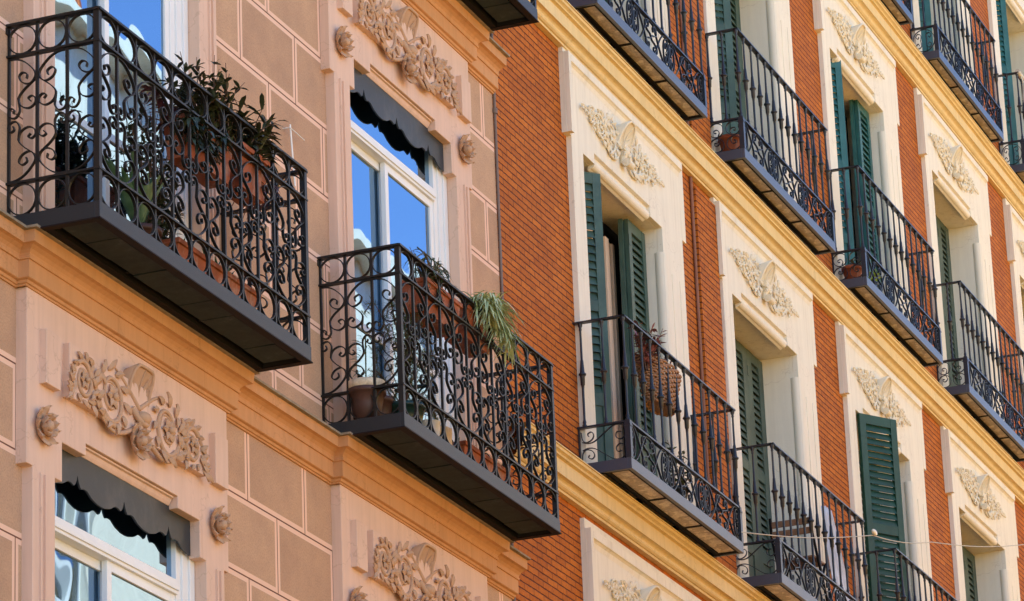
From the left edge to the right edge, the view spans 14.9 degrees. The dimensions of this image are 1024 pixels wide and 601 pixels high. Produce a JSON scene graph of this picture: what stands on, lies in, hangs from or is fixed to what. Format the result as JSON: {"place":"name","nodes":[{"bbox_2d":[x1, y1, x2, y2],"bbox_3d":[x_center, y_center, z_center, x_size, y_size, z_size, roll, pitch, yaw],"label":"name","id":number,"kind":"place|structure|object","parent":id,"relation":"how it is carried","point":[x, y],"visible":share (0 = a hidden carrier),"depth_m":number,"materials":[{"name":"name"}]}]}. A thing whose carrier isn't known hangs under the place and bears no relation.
{"place":"outdoors","nodes":[
{"label":"outdoors","id":0,"kind":"place"},
{"bbox_2d":[0,0,561,600],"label":"apartment building","id":1,"kind":"structure","parent":0,"point":[174,426],"depth_m":23.44,"materials":[{"name":"paint"}]},
{"bbox_2d":[55,0,187,241],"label":"window","id":2,"kind":"structure","parent":1,"relation":"in","point":[163,24],"depth_m":22.53,"materials":[{"name":"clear glass"}]},
{"bbox_2d":[55,481,194,600],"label":"window","id":3,"kind":"structure","parent":1,"relation":"in","point":[101,554],"depth_m":21.56,"materials":[{"name":"clear glass"}]},
{"bbox_2d":[103,151,169,238],"bbox_3d":[-2.085,-0.512,21.732,0.279,0.634,0.536,-10,-21,20],"label":"potted plant","id":4,"kind":"object","parent":1,"relation":"on","point":[126,200],"visible":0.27,"depth_m":21.70,"materials":[{"name":"green plant"}]},
{"bbox_2d":[114,96,183,239],"bbox_3d":[-2.006,-0.658,22.114,0.353,1.158,0.570,-20,-26,40],"label":"potted plant","id":5,"kind":"object","parent":1,"relation":"on","point":[161,223],"visible":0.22,"depth_m":22.08,"materials":[{"name":"dark green leaf"},{"name":"brown twig"},{"name":"terracotta"}]},
{"bbox_2d":[139,52,248,188],"bbox_3d":[-1.806,-1.047,22.369,0.402,0.733,1.136,-7,-20,13],"label":"potted plant","id":6,"kind":"object","parent":1,"relation":"on","point":[200,128],"visible":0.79,"depth_m":22.32,"materials":[{"name":"green plant"}]},
{"bbox_2d":[161,237,261,306],"bbox_3d":[-1.754,-0.176,22.274,0.230,0.336,1.080,-10,-21,20],"label":"potted plant","id":7,"kind":"object","parent":1,"relation":"on","point":[200,262],"visible":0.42,"depth_m":22.18,"materials":[{"name":"brown ceramic"}]},
{"bbox_2d":[220,93,288,219],"bbox_3d":[-1.505,-0.816,22.912,0.456,0.712,0.677,-10,-21,20],"label":"potted plant","id":8,"kind":"object","parent":1,"relation":"on","point":[247,138],"visible":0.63,"depth_m":22.85,"materials":[{"name":"green plant"}]},
{"bbox_2d":[283,124,304,185],"bbox_3d":[-1.370,-0.897,24.718,0.063,0.383,0.240,-10,-21,20],"label":"aerial","id":9,"kind":"object","parent":1,"relation":"attached to","point":[289,127],"visible":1,"depth_m":24.68,"materials":[{"name":"silver metal"}]},
{"bbox_2d":[346,331,385,419],"bbox_3d":[-0.920,0.491,24.614,0.256,0.580,0.259,-10,-21,20],"label":"flower pot","id":10,"kind":"object","parent":1,"relation":"on","point":[360,390],"visible":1,"depth_m":24.49,"materials":[{"name":"brown ceramic"}]},
{"bbox_2d":[382,395,393,414],"bbox_3d":[-0.853,0.742,24.823,0.217,0.240,0.220,-10,-21,20],"label":"flower pot","id":11,"kind":"object","parent":1,"relation":"on","point":[387,405],"visible":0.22,"depth_m":24.78,"materials":[{"name":"brown ceramic"}]},
{"bbox_2d":[360,297,444,425],"bbox_3d":[-0.710,0.414,25.068,0.449,1.011,1.221,-10,-21,20],"label":"potted plant","id":12,"kind":"object","parent":1,"relation":"on","point":[410,407],"visible":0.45,"depth_m":24.99,"materials":[{"name":"green plant"}]},
{"bbox_2d":[350,92,454,441],"bbox_3d":[-0.803,-0.053,26.189,0.113,2.700,1.840,-10,-21,20],"label":"window","id":13,"kind":"structure","parent":1,"relation":"in","point":[399,190],"depth_m":26.37,"materials":[{"name":"clear glass"}]},
{"bbox_2d":[402,247,462,337],"bbox_3d":[-0.506,-0.085,25.363,0.313,0.455,0.736,-10,-21,20],"label":"potted plant","id":14,"kind":"object","parent":1,"relation":"on","point":[445,294],"visible":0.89,"depth_m":25.27,"materials":[{"name":"green plant"}]},
{"bbox_2d":[452,437,512,482],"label":"potted plant","id":15,"kind":"object","parent":1,"relation":"on","point":[477,457],"visible":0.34,"depth_m":25.77,"materials":[{"name":"ceramic"}]},
{"bbox_2d":[444,290,531,367],"bbox_3d":[-0.135,0.234,26.007,0.571,0.541,0.751,-10,-21,20],"label":"potted plant","id":16,"kind":"object","parent":1,"relation":"hanging from","point":[495,313],"visible":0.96,"depth_m":25.94,"materials":[{"name":"green plant"}]},
{"bbox_2d":[422,412,440,435],"bbox_3d":[-0.527,0.825,25.090,0.152,0.238,0.152,-10,-21,20],"label":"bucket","id":17,"kind":"object","parent":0,"point":[436,424],"visible":0.34,"depth_m":25.05,"materials":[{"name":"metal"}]},
{"bbox_2d":[440,426,451,444],"bbox_3d":[-0.438,0.919,25.294,0.107,0.190,0.142,-10,-21,20],"label":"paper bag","id":18,"kind":"object","parent":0,"point":[448,432],"visible":0.29,"depth_m":25.27,"materials":[{"name":"beige paper"}]},
{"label":"ground","id":19,"kind":"structure","parent":0,"visible":0},
{"bbox_2d":[492,0,1023,600],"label":"brick building","id":20,"kind":"structure","parent":19,"relation":"on","point":[884,138],"depth_m":34.42,"materials":[{"name":"brick"}]},
{"bbox_2d":[584,171,657,476],"bbox_3d":[0.727,0.397,30.548,0.442,2.595,1.815,-10,-21,20],"label":"balcony door","id":21,"kind":"structure","parent":20,"relation":"in","point":[606,292],"depth_m":30.98,"materials":[{"name":"wood"}]},
{"bbox_2d":[626,319,681,416],"bbox_3d":[1.106,0.535,30.168,0.278,0.596,0.931,-10,-21,20],"label":"hanging basket","id":22,"kind":"object","parent":20,"relation":"hanging from","point":[663,364],"visible":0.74,"depth_m":29.99,"materials":[{"name":"wicker"}]},
{"bbox_2d":[660,440,692,498],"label":"potted plant","id":23,"kind":"object","parent":20,"relation":"on","point":[682,482],"visible":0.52,"depth_m":30.17,"materials":[{"name":"black plant"}]},
{"bbox_2d":[718,133,739,151],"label":"potted plant","id":24,"kind":"object","parent":20,"relation":"on","point":[724,137],"visible":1,"depth_m":33.46,"materials":[{"name":"ceramic"}]},
{"bbox_2d":[714,0,748,150],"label":"balcony door","id":25,"kind":"structure","parent":20,"relation":"in","point":[727,12],"depth_m":34.41,"materials":[{"name":"green paint"}]},
{"bbox_2d":[735,339,774,576],"bbox_3d":[1.896,1.493,33.773,0.114,2.595,1.815,-10,-21,20],"label":"balcony door","id":26,"kind":"structure","parent":20,"relation":"in","point":[749,369],"depth_m":34.34,"materials":[{"name":"green paint"}]},
{"bbox_2d":[769,517,828,600],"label":"folding chair","id":27,"kind":"object","parent":20,"relation":"on","point":[772,525],"visible":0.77,"depth_m":33.23,"materials":[{"name":"brown wood"}]},
{"bbox_2d":[821,506,849,600],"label":"towel","id":28,"kind":"object","parent":20,"relation":"hanging from","point":[836,563],"visible":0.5,"depth_m":34.16,"materials":[{"name":"white fabric"}]},
{"bbox_2d":[841,258,861,279],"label":"potted plant","id":29,"kind":"object","parent":20,"relation":"on","point":[854,273],"visible":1,"depth_m":36.61,"materials":[{"name":"ceramic"}]},
{"bbox_2d":[830,59,880,288],"bbox_3d":[3.229,-0.948,38.124,0.442,2.595,1.815,-10,-21,20],"label":"balcony door","id":30,"kind":"structure","parent":20,"relation":"in","point":[859,117],"depth_m":38.61,"materials":[{"name":"wood"}]},
{"bbox_2d":[869,269,880,287],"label":"potted plant","id":31,"kind":"object","parent":20,"relation":"on","point":[871,279],"visible":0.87,"depth_m":36.96,"materials":[{"name":"green plant"}]},
{"bbox_2d":[741,529,1023,546],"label":"festoon cable","id":32,"kind":"object","parent":20,"relation":"attached to","point":[874,531],"visible":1,"depth_m":34.72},
{"bbox_2d":[857,413,907,600],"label":"balcony door","id":33,"kind":"structure","parent":20,"relation":"in","point":[890,529],"depth_m":36.31,"materials":[{"name":"green paint"}]},
{"bbox_2d":[918,0,933,51],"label":"shutter","id":34,"kind":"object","parent":20,"relation":"in","point":[927,11],"depth_m":41.71,"materials":[{"name":"teal paint"}]},
{"bbox_2d":[936,216,960,386],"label":"balcony door","id":35,"kind":"structure","parent":20,"relation":"in","point":[942,231],"depth_m":42.05,"materials":[{"name":"green paint"}]},
{"bbox_2d":[962,546,977,600],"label":"balcony door","id":36,"kind":"structure","parent":20,"relation":"in","point":[968,558],"depth_m":41.05,"materials":[{"name":"green paint"}]},
{"bbox_2d":[996,0,1019,165],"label":"balcony door","id":37,"kind":"structure","parent":20,"relation":"in","point":[1003,28],"depth_m":45.16,"materials":[{"name":"teal paint"}]},
{"bbox_2d":[1015,69,1023,99],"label":"cord tassel","id":38,"kind":"object","parent":20,"relation":"hanging from","point":[1020,76],"visible":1,"depth_m":44.49,"materials":[{"name":"beige fabric"}]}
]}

